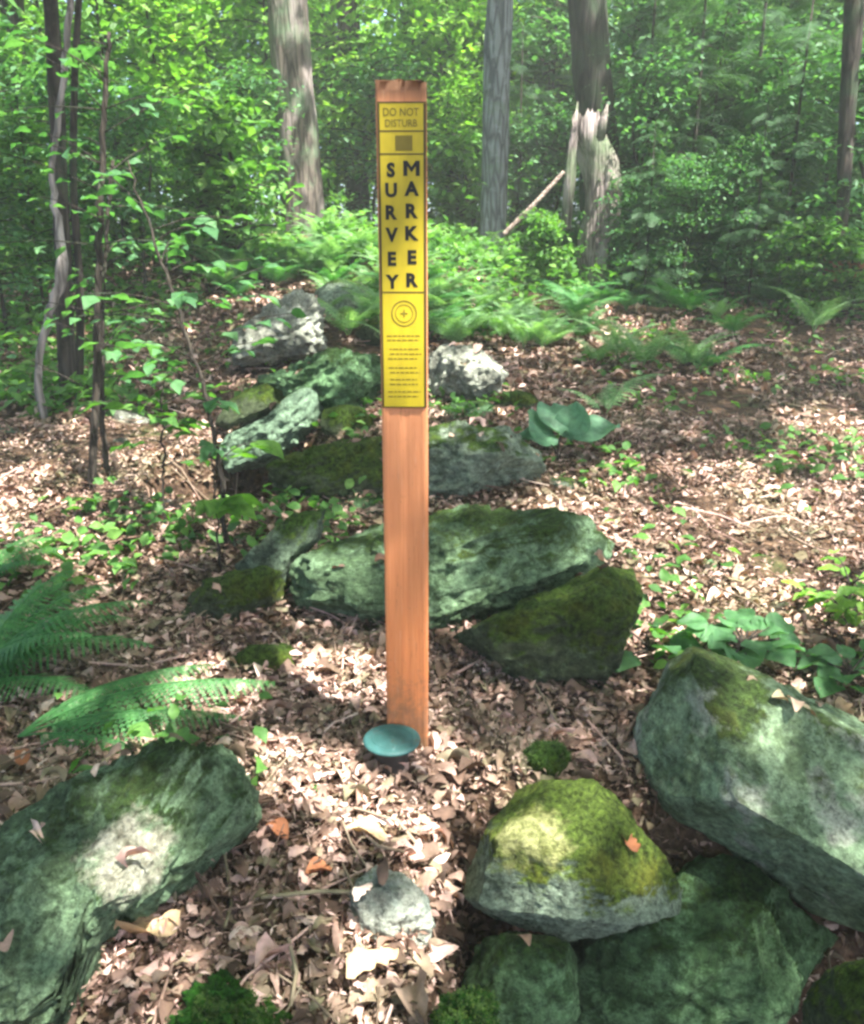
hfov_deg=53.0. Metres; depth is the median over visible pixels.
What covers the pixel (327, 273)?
fern
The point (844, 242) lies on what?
leafy shrub
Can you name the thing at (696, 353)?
fern
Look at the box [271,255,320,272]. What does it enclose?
fern
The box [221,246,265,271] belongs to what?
fern
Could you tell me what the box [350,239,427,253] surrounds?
fern
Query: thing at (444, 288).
fern
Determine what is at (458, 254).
fern
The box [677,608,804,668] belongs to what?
broadleaf plant
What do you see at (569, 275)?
fern
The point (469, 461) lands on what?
rock
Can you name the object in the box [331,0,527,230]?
leafy sapling
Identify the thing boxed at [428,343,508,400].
rock
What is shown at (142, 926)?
dead leaf
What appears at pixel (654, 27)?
hemlock tree
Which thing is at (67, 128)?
leafy sapling
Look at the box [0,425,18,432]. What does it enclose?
stone
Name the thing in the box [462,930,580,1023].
rock
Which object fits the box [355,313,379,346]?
stone
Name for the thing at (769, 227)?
leafy shrub
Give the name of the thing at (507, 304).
fern
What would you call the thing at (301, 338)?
rock
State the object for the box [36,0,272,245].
leafy sapling
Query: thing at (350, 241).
fern
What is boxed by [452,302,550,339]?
fern
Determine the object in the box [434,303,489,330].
fern
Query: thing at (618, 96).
leafy sapling
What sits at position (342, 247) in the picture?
fern
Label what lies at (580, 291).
fern
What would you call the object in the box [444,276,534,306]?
fern
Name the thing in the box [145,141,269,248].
leafy shrub
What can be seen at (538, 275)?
fern
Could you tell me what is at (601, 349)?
fern
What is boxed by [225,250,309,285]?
fern
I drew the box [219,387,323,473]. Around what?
stone slab
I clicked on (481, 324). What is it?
fern
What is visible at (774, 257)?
leafy shrub
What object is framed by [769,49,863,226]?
leafy sapling
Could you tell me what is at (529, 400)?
stone
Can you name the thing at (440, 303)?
fern
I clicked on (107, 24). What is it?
leafy sapling
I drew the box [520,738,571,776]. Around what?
moss mound
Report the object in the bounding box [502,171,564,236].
fallen branch
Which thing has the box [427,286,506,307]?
fern
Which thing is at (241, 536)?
stone
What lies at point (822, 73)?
leafy sapling
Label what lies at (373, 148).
leafy sapling
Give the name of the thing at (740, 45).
leafy sapling
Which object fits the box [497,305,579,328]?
fern
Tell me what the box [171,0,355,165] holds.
leafy sapling
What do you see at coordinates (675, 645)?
broadleaf plant
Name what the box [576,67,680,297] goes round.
hemlock tree
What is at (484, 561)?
boulder
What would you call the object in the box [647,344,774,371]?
fern
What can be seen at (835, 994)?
rock
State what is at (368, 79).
leafy sapling
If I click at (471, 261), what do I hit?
fern
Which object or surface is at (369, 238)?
fern
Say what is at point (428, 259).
fern
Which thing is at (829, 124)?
hemlock tree
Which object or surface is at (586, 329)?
fern
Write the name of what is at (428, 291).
fern
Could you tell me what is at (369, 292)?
fern
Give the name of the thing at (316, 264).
fern
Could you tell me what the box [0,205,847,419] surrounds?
ground cover
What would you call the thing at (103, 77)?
sapling
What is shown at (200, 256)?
fern
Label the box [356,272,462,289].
fern
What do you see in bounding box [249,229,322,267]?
fern
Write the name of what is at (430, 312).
fern
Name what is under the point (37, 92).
leafy sapling
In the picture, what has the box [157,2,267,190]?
leafy sapling
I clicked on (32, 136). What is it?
leafy sapling
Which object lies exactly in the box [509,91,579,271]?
leafy sapling
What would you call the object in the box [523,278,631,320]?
fern
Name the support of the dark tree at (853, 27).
on the forest floor
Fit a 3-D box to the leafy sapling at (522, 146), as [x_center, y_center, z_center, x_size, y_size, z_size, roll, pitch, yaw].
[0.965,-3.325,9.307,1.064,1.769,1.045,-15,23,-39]
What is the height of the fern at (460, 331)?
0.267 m
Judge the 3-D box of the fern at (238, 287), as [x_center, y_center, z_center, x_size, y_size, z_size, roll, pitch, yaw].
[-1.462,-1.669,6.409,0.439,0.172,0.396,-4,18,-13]
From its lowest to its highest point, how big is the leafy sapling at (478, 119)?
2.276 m
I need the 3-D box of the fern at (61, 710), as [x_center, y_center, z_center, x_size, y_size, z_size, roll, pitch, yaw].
[-0.661,0.465,2.046,0.554,0.126,0.350,0,17,0]
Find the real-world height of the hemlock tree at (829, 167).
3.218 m
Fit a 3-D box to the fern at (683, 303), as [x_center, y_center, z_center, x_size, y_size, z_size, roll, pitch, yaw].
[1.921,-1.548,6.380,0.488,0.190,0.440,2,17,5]
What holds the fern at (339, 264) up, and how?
on the forest floor
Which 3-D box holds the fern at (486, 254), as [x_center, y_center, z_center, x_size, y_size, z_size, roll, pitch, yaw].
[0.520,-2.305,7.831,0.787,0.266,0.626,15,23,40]
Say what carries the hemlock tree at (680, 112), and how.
on the forest floor
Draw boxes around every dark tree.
[1,0,40,269]
[43,0,77,404]
[69,0,83,389]
[336,0,370,233]
[568,0,625,290]
[702,4,717,239]
[831,0,863,310]
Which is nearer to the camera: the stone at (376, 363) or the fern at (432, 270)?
the stone at (376, 363)
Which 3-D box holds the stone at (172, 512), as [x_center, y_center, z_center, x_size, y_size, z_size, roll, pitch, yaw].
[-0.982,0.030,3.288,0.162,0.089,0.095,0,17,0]
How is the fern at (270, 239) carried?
on the forest floor
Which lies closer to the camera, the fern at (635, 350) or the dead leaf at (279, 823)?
the dead leaf at (279, 823)
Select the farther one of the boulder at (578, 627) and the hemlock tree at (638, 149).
the hemlock tree at (638, 149)
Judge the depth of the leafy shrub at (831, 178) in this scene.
8.39 m
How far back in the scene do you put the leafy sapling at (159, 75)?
7.58 m
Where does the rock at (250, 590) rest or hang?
on the forest floor
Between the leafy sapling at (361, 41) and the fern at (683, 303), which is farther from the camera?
the leafy sapling at (361, 41)
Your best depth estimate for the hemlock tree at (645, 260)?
6.96 m
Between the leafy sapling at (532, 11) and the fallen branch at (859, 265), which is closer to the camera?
the fallen branch at (859, 265)
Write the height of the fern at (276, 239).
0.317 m
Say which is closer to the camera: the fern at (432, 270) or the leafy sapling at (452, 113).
the fern at (432, 270)
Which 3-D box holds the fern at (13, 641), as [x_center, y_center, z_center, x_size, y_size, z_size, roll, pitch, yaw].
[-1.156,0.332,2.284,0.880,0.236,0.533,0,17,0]
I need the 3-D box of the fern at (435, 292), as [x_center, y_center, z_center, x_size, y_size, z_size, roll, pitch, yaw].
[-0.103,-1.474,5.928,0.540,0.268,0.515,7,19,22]
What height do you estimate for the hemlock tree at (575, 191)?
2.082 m
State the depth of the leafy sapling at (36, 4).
9.28 m
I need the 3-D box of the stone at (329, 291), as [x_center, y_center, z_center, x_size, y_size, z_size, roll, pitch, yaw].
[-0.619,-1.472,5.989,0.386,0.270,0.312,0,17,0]
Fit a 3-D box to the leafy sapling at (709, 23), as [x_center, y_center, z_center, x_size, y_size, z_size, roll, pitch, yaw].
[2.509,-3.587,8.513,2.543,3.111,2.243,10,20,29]
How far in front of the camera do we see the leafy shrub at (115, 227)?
7.46 m
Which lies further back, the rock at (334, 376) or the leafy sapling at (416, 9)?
the leafy sapling at (416, 9)
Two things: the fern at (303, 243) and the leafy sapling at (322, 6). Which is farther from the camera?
the leafy sapling at (322, 6)
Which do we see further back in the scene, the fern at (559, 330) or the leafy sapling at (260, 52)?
the leafy sapling at (260, 52)
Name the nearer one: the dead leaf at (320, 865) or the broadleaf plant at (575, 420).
the dead leaf at (320, 865)
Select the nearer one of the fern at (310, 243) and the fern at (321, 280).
the fern at (321, 280)
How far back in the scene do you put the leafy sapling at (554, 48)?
9.83 m
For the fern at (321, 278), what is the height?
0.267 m
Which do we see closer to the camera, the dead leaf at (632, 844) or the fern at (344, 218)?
the dead leaf at (632, 844)
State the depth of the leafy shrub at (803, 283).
6.35 m
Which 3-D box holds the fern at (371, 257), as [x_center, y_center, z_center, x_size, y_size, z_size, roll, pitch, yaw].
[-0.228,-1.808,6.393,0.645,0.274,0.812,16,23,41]
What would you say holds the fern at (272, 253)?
on the forest floor
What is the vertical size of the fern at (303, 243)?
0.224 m
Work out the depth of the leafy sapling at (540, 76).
11.99 m
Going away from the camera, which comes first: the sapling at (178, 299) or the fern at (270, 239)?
the sapling at (178, 299)
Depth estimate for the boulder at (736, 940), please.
1.70 m
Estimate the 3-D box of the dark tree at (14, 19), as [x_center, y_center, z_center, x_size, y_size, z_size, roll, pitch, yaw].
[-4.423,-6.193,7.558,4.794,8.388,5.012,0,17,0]
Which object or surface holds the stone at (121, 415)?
on the forest floor
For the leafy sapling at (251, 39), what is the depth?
12.23 m
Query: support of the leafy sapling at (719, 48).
on the forest floor
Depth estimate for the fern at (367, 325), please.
5.20 m
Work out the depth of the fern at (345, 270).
6.53 m
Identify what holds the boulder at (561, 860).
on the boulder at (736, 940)
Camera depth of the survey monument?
1.84 m
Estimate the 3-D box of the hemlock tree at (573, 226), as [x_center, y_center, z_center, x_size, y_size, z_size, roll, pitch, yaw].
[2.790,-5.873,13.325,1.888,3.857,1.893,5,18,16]
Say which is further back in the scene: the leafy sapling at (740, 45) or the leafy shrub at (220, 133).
the leafy sapling at (740, 45)
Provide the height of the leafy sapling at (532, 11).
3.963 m
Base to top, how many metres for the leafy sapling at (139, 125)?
1.648 m
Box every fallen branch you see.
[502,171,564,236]
[819,255,863,281]
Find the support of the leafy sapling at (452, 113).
on the forest floor
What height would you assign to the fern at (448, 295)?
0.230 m
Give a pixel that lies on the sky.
(374, 21)
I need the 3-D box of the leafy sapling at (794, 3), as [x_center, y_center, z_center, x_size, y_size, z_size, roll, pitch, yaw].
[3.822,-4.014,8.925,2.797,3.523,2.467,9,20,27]
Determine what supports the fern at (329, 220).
on the forest floor
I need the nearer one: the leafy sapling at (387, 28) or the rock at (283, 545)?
the rock at (283, 545)
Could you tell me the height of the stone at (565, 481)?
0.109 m
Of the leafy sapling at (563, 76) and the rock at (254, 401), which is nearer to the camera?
the rock at (254, 401)
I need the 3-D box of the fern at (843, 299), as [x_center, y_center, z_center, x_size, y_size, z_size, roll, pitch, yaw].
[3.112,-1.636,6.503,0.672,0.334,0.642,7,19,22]
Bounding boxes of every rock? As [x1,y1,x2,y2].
[180,565,290,622]
[214,370,294,431]
[230,288,327,366]
[230,643,301,675]
[235,509,324,582]
[256,347,380,415]
[265,435,382,502]
[381,420,545,500]
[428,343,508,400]
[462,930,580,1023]
[802,958,863,1023]
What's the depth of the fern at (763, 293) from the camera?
7.24 m
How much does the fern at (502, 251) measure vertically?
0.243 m
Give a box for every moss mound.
[165,968,294,1023]
[428,983,502,1023]
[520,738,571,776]
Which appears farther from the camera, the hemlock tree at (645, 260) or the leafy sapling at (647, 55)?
the leafy sapling at (647, 55)
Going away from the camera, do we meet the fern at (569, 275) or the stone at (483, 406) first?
the stone at (483, 406)
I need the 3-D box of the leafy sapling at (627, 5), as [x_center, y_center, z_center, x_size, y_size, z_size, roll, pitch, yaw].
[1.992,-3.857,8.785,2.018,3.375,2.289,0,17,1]
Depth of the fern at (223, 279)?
6.41 m
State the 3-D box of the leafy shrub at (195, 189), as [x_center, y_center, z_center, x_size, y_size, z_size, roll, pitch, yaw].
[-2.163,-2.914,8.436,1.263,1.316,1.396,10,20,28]
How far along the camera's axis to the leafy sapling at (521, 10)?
11.45 m
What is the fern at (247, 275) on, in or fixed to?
on the forest floor
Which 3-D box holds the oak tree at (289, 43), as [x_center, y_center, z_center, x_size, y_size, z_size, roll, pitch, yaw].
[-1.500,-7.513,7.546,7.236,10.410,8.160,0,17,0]
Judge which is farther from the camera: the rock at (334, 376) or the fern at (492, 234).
the fern at (492, 234)
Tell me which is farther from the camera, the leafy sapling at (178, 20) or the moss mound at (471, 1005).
the leafy sapling at (178, 20)
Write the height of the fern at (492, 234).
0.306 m
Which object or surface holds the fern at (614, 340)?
on the forest floor
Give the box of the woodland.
[0,0,863,228]
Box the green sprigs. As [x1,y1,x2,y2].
[0,298,863,791]
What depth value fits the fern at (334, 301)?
5.80 m
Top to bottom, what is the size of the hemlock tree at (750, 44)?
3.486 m
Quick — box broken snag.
[561,101,622,288]
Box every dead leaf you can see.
[14,748,29,764]
[114,909,179,936]
[266,817,288,839]
[305,856,331,874]
[346,816,386,841]
[346,947,398,978]
[623,834,640,851]
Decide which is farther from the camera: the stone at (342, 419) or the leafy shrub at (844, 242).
the leafy shrub at (844, 242)
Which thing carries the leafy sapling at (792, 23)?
on the forest floor
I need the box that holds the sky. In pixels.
[2,0,858,226]
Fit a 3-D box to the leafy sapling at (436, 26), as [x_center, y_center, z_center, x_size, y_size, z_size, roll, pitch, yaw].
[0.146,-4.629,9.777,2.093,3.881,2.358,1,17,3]
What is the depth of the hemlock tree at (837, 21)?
8.12 m
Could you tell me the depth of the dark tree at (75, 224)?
4.46 m
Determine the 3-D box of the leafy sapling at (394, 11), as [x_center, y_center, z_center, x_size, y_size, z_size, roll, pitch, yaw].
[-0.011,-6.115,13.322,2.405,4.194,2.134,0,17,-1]
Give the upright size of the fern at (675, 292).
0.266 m
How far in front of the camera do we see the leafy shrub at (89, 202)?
7.50 m
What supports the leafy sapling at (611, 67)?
on the forest floor
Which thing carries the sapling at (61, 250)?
on the forest floor
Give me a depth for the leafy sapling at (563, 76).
10.12 m
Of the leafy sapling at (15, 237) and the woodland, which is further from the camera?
the woodland
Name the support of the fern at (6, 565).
on the forest floor
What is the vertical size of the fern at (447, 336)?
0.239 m
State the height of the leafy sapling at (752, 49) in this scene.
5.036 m
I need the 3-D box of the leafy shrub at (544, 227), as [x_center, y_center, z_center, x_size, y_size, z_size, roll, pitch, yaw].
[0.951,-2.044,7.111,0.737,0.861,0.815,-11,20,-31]
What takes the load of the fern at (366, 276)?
on the forest floor
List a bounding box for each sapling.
[0,0,117,199]
[0,0,119,265]
[0,0,160,174]
[0,6,68,235]
[0,30,241,493]
[0,46,147,283]
[0,89,121,310]
[0,120,87,335]
[0,152,228,479]
[5,0,243,260]
[34,0,73,419]
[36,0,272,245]
[43,160,306,549]
[65,75,207,300]
[83,0,266,235]
[93,0,225,206]
[114,2,258,122]
[115,0,323,179]
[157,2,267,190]
[165,0,275,222]
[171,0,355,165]
[182,55,304,224]
[189,0,375,227]
[240,0,411,221]
[251,96,344,204]
[253,34,375,218]
[259,0,396,220]
[313,37,444,226]
[324,0,483,183]
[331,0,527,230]
[331,24,389,201]
[357,0,534,236]
[363,4,432,192]
[364,0,562,233]
[373,0,478,225]
[382,0,563,226]
[388,0,512,244]
[427,80,482,247]
[428,1,573,242]
[428,58,534,230]
[467,0,617,218]
[468,0,624,249]
[475,114,572,271]
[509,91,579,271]
[513,0,609,213]
[514,0,656,211]
[528,0,735,271]
[554,25,624,198]
[557,0,824,264]
[561,37,731,301]
[570,0,722,161]
[585,173,675,303]
[612,0,860,152]
[614,0,746,141]
[627,153,732,308]
[630,0,825,284]
[658,0,863,245]
[674,48,850,290]
[675,2,766,162]
[685,128,798,309]
[719,0,863,167]
[725,20,832,132]
[732,0,824,90]
[734,21,863,268]
[744,7,863,296]
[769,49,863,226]
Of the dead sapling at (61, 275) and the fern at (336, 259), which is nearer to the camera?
the dead sapling at (61, 275)
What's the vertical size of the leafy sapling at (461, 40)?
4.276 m
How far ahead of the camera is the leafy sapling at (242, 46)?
9.78 m
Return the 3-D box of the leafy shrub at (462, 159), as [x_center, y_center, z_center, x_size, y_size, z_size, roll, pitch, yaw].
[0.362,-3.160,9.021,1.475,1.594,1.631,-2,17,-6]
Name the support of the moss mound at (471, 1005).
on the forest floor
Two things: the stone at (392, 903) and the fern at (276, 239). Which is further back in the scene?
the fern at (276, 239)
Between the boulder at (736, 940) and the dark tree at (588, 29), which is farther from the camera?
the dark tree at (588, 29)
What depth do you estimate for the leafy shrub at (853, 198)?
7.78 m
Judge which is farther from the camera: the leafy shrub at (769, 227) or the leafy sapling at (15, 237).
the leafy shrub at (769, 227)
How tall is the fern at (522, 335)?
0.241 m
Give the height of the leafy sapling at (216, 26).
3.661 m
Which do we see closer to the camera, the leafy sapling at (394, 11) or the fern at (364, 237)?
the fern at (364, 237)
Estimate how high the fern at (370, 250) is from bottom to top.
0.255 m
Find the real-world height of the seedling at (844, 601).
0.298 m
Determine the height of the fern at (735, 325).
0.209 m
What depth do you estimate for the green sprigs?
3.05 m
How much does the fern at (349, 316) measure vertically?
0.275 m
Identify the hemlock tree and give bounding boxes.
[450,21,573,270]
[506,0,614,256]
[551,71,637,274]
[561,1,623,237]
[565,0,728,298]
[568,2,747,265]
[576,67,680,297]
[577,0,759,246]
[606,120,702,307]
[609,0,778,303]
[652,0,823,249]
[662,0,838,286]
[697,100,801,312]
[714,0,863,294]
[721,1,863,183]
[756,0,863,186]
[800,83,863,255]
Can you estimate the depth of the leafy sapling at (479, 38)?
10.91 m
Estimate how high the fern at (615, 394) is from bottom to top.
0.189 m
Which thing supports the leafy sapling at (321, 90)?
on the forest floor
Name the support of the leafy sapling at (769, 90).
on the forest floor
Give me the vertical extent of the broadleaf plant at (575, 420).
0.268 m
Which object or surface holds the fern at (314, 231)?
on the forest floor
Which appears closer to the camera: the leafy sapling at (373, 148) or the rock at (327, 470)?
the rock at (327, 470)
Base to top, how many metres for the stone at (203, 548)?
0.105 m
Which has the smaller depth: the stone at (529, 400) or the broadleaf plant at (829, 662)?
the broadleaf plant at (829, 662)
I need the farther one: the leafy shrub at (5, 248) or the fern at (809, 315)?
the leafy shrub at (5, 248)
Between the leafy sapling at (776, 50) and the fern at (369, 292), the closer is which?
the fern at (369, 292)
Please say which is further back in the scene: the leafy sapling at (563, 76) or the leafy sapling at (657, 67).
the leafy sapling at (563, 76)
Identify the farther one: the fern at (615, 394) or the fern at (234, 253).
the fern at (234, 253)
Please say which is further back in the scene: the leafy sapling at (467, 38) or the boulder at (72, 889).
the leafy sapling at (467, 38)
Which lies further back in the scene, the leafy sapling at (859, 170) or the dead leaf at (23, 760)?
the leafy sapling at (859, 170)
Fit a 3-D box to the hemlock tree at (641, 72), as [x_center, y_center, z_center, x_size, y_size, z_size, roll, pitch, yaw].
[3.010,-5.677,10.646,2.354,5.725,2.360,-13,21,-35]
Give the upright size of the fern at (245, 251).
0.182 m
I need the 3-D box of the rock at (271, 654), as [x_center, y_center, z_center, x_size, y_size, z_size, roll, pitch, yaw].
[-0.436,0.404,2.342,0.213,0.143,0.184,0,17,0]
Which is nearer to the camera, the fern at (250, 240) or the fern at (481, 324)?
the fern at (481, 324)
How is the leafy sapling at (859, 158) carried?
on the forest floor
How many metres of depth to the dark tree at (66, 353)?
4.29 m
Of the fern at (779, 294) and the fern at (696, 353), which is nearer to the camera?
the fern at (696, 353)
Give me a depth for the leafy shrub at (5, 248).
7.85 m
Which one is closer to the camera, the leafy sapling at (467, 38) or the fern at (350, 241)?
the fern at (350, 241)
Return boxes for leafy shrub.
[0,136,148,258]
[0,183,29,275]
[14,192,103,266]
[53,131,183,254]
[136,86,324,263]
[142,148,278,234]
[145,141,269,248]
[266,164,355,238]
[427,125,536,248]
[497,207,612,295]
[657,224,736,297]
[720,213,805,289]
[721,172,846,285]
[753,217,863,325]
[785,227,863,317]
[804,169,862,222]
[806,183,863,260]
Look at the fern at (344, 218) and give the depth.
7.40 m
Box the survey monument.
[363,724,420,783]
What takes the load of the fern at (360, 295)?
on the forest floor
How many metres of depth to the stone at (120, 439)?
4.06 m
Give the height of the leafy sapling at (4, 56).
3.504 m
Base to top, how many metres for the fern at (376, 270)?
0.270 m
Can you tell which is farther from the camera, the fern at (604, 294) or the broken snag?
the broken snag
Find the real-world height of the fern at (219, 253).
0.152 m
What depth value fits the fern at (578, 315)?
6.12 m
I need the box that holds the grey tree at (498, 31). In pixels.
[477,0,512,264]
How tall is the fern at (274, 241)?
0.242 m
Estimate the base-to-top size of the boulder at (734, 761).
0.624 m
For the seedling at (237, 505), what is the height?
0.458 m
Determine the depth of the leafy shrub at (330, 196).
8.89 m
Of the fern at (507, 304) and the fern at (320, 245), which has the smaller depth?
the fern at (507, 304)
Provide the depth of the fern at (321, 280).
6.28 m
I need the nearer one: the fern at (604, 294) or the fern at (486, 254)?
the fern at (604, 294)
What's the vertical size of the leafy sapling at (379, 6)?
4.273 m
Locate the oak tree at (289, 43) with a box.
[268,0,324,237]
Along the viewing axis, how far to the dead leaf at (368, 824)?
1.69 m
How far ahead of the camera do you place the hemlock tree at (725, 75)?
7.26 m
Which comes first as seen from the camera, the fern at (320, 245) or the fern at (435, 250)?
the fern at (320, 245)
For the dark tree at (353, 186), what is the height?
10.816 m
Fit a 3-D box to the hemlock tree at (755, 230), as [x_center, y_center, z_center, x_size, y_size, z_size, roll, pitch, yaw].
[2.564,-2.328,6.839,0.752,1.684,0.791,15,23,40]
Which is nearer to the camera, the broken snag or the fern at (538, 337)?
the fern at (538, 337)
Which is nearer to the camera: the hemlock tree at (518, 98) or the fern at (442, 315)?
the fern at (442, 315)
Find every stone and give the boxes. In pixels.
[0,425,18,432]
[111,410,149,422]
[113,438,127,441]
[165,508,191,514]
[190,546,221,555]
[222,532,261,545]
[315,279,369,314]
[318,404,375,438]
[330,495,383,515]
[349,865,435,949]
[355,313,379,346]
[370,353,380,375]
[443,400,494,418]
[488,390,538,410]
[549,476,580,488]
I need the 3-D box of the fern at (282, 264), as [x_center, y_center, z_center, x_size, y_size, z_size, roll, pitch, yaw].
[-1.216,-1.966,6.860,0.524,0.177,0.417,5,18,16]
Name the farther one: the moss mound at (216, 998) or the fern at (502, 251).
the fern at (502, 251)
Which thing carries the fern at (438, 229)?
on the forest floor
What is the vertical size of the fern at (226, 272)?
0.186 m
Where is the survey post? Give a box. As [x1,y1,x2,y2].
[375,79,427,750]
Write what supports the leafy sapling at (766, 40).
on the forest floor
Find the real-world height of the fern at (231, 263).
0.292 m
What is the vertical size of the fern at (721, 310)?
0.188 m
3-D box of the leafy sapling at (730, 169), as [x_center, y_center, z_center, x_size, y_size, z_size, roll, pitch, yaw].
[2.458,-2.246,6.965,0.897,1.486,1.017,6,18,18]
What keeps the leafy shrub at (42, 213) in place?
on the forest floor
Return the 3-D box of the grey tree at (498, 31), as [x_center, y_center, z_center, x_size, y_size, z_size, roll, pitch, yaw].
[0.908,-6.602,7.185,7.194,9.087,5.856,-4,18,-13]
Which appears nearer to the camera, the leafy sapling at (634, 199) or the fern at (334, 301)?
the fern at (334, 301)
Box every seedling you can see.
[72,367,231,526]
[195,440,284,572]
[781,549,863,658]
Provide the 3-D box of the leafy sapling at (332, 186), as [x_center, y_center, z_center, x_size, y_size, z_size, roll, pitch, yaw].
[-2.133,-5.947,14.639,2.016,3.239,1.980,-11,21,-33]
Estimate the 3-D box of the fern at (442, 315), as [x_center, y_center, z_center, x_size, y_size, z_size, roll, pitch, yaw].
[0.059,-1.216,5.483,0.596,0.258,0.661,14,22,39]
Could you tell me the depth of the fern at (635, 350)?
5.10 m
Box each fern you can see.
[0,534,64,577]
[0,568,153,701]
[17,663,274,757]
[182,268,265,291]
[184,247,231,266]
[187,244,268,275]
[189,263,253,285]
[192,216,252,245]
[195,264,255,287]
[200,244,305,272]
[202,248,233,262]
[210,274,263,297]
[216,227,278,247]
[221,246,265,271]
[224,237,311,259]
[224,243,269,256]
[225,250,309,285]
[232,231,317,253]
[233,236,312,253]
[235,232,306,262]
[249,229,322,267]
[249,253,305,270]
[264,231,341,251]
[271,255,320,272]
[278,289,353,315]
[280,240,332,272]
[282,227,375,260]
[288,206,358,239]
[289,210,372,234]
[291,221,359,240]
[292,234,324,259]
[297,230,348,256]
[302,270,368,286]
[306,267,355,283]
[307,242,368,271]
[308,228,377,264]
[308,275,329,288]
[311,254,357,264]
[314,259,369,279]
[317,300,379,334]
[324,234,377,256]
[329,229,377,257]
[338,278,379,317]
[340,280,378,300]
[341,242,378,267]
[341,263,378,287]
[341,316,441,336]
[348,254,442,266]
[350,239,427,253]
[350,261,378,282]
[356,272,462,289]
[356,300,460,326]
[361,301,447,319]
[371,283,450,300]
[372,281,492,306]
[373,251,446,263]
[376,295,453,310]
[427,226,463,251]
[427,242,449,258]
[427,260,455,277]
[427,268,494,295]
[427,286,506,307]
[427,289,487,309]
[428,276,464,299]
[428,301,485,339]
[428,303,515,342]
[428,311,499,342]
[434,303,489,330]
[444,247,480,258]
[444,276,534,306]
[450,310,511,333]
[451,230,503,255]
[451,242,524,265]
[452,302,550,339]
[457,257,519,275]
[475,244,512,269]
[486,292,553,320]
[492,261,543,283]
[492,312,561,347]
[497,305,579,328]
[505,305,584,347]
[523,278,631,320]
[527,315,586,341]
[535,282,619,294]
[544,270,583,288]
[547,293,605,323]
[550,308,618,335]
[551,283,595,300]
[561,374,663,413]
[567,336,627,362]
[568,280,621,304]
[578,318,662,357]
[582,316,703,368]
[590,282,655,310]
[639,278,724,310]
[644,328,737,363]
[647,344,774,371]
[658,290,724,313]
[690,308,770,335]
[692,295,750,319]
[727,284,790,301]
[742,280,818,303]
[765,286,863,332]
[802,272,863,312]
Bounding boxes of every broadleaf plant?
[518,401,619,461]
[614,618,702,672]
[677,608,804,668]
[796,638,863,697]
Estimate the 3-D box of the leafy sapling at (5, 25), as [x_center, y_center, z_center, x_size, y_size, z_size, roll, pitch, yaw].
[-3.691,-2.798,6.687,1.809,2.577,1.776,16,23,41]
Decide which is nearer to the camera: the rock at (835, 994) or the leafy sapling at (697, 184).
the rock at (835, 994)
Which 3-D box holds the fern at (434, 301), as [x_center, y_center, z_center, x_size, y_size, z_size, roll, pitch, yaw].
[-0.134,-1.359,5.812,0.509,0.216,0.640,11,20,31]
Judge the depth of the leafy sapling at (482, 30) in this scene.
10.80 m
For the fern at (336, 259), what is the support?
on the forest floor
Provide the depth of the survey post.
1.69 m
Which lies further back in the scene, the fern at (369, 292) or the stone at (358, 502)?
the fern at (369, 292)
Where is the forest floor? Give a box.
[0,239,863,1023]
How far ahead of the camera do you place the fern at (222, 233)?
7.12 m
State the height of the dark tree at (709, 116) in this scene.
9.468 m
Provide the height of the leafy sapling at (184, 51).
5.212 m
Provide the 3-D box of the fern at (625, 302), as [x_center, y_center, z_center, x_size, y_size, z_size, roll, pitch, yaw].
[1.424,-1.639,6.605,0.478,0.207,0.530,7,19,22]
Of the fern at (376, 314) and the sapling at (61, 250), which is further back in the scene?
the fern at (376, 314)
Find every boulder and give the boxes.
[0,737,261,1023]
[288,503,614,635]
[453,566,642,687]
[463,779,682,941]
[569,853,838,1023]
[633,646,863,932]
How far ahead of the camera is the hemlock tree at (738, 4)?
9.24 m
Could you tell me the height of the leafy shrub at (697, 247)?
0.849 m
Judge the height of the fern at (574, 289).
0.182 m
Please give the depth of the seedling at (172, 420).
3.10 m
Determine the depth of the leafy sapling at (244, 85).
7.84 m

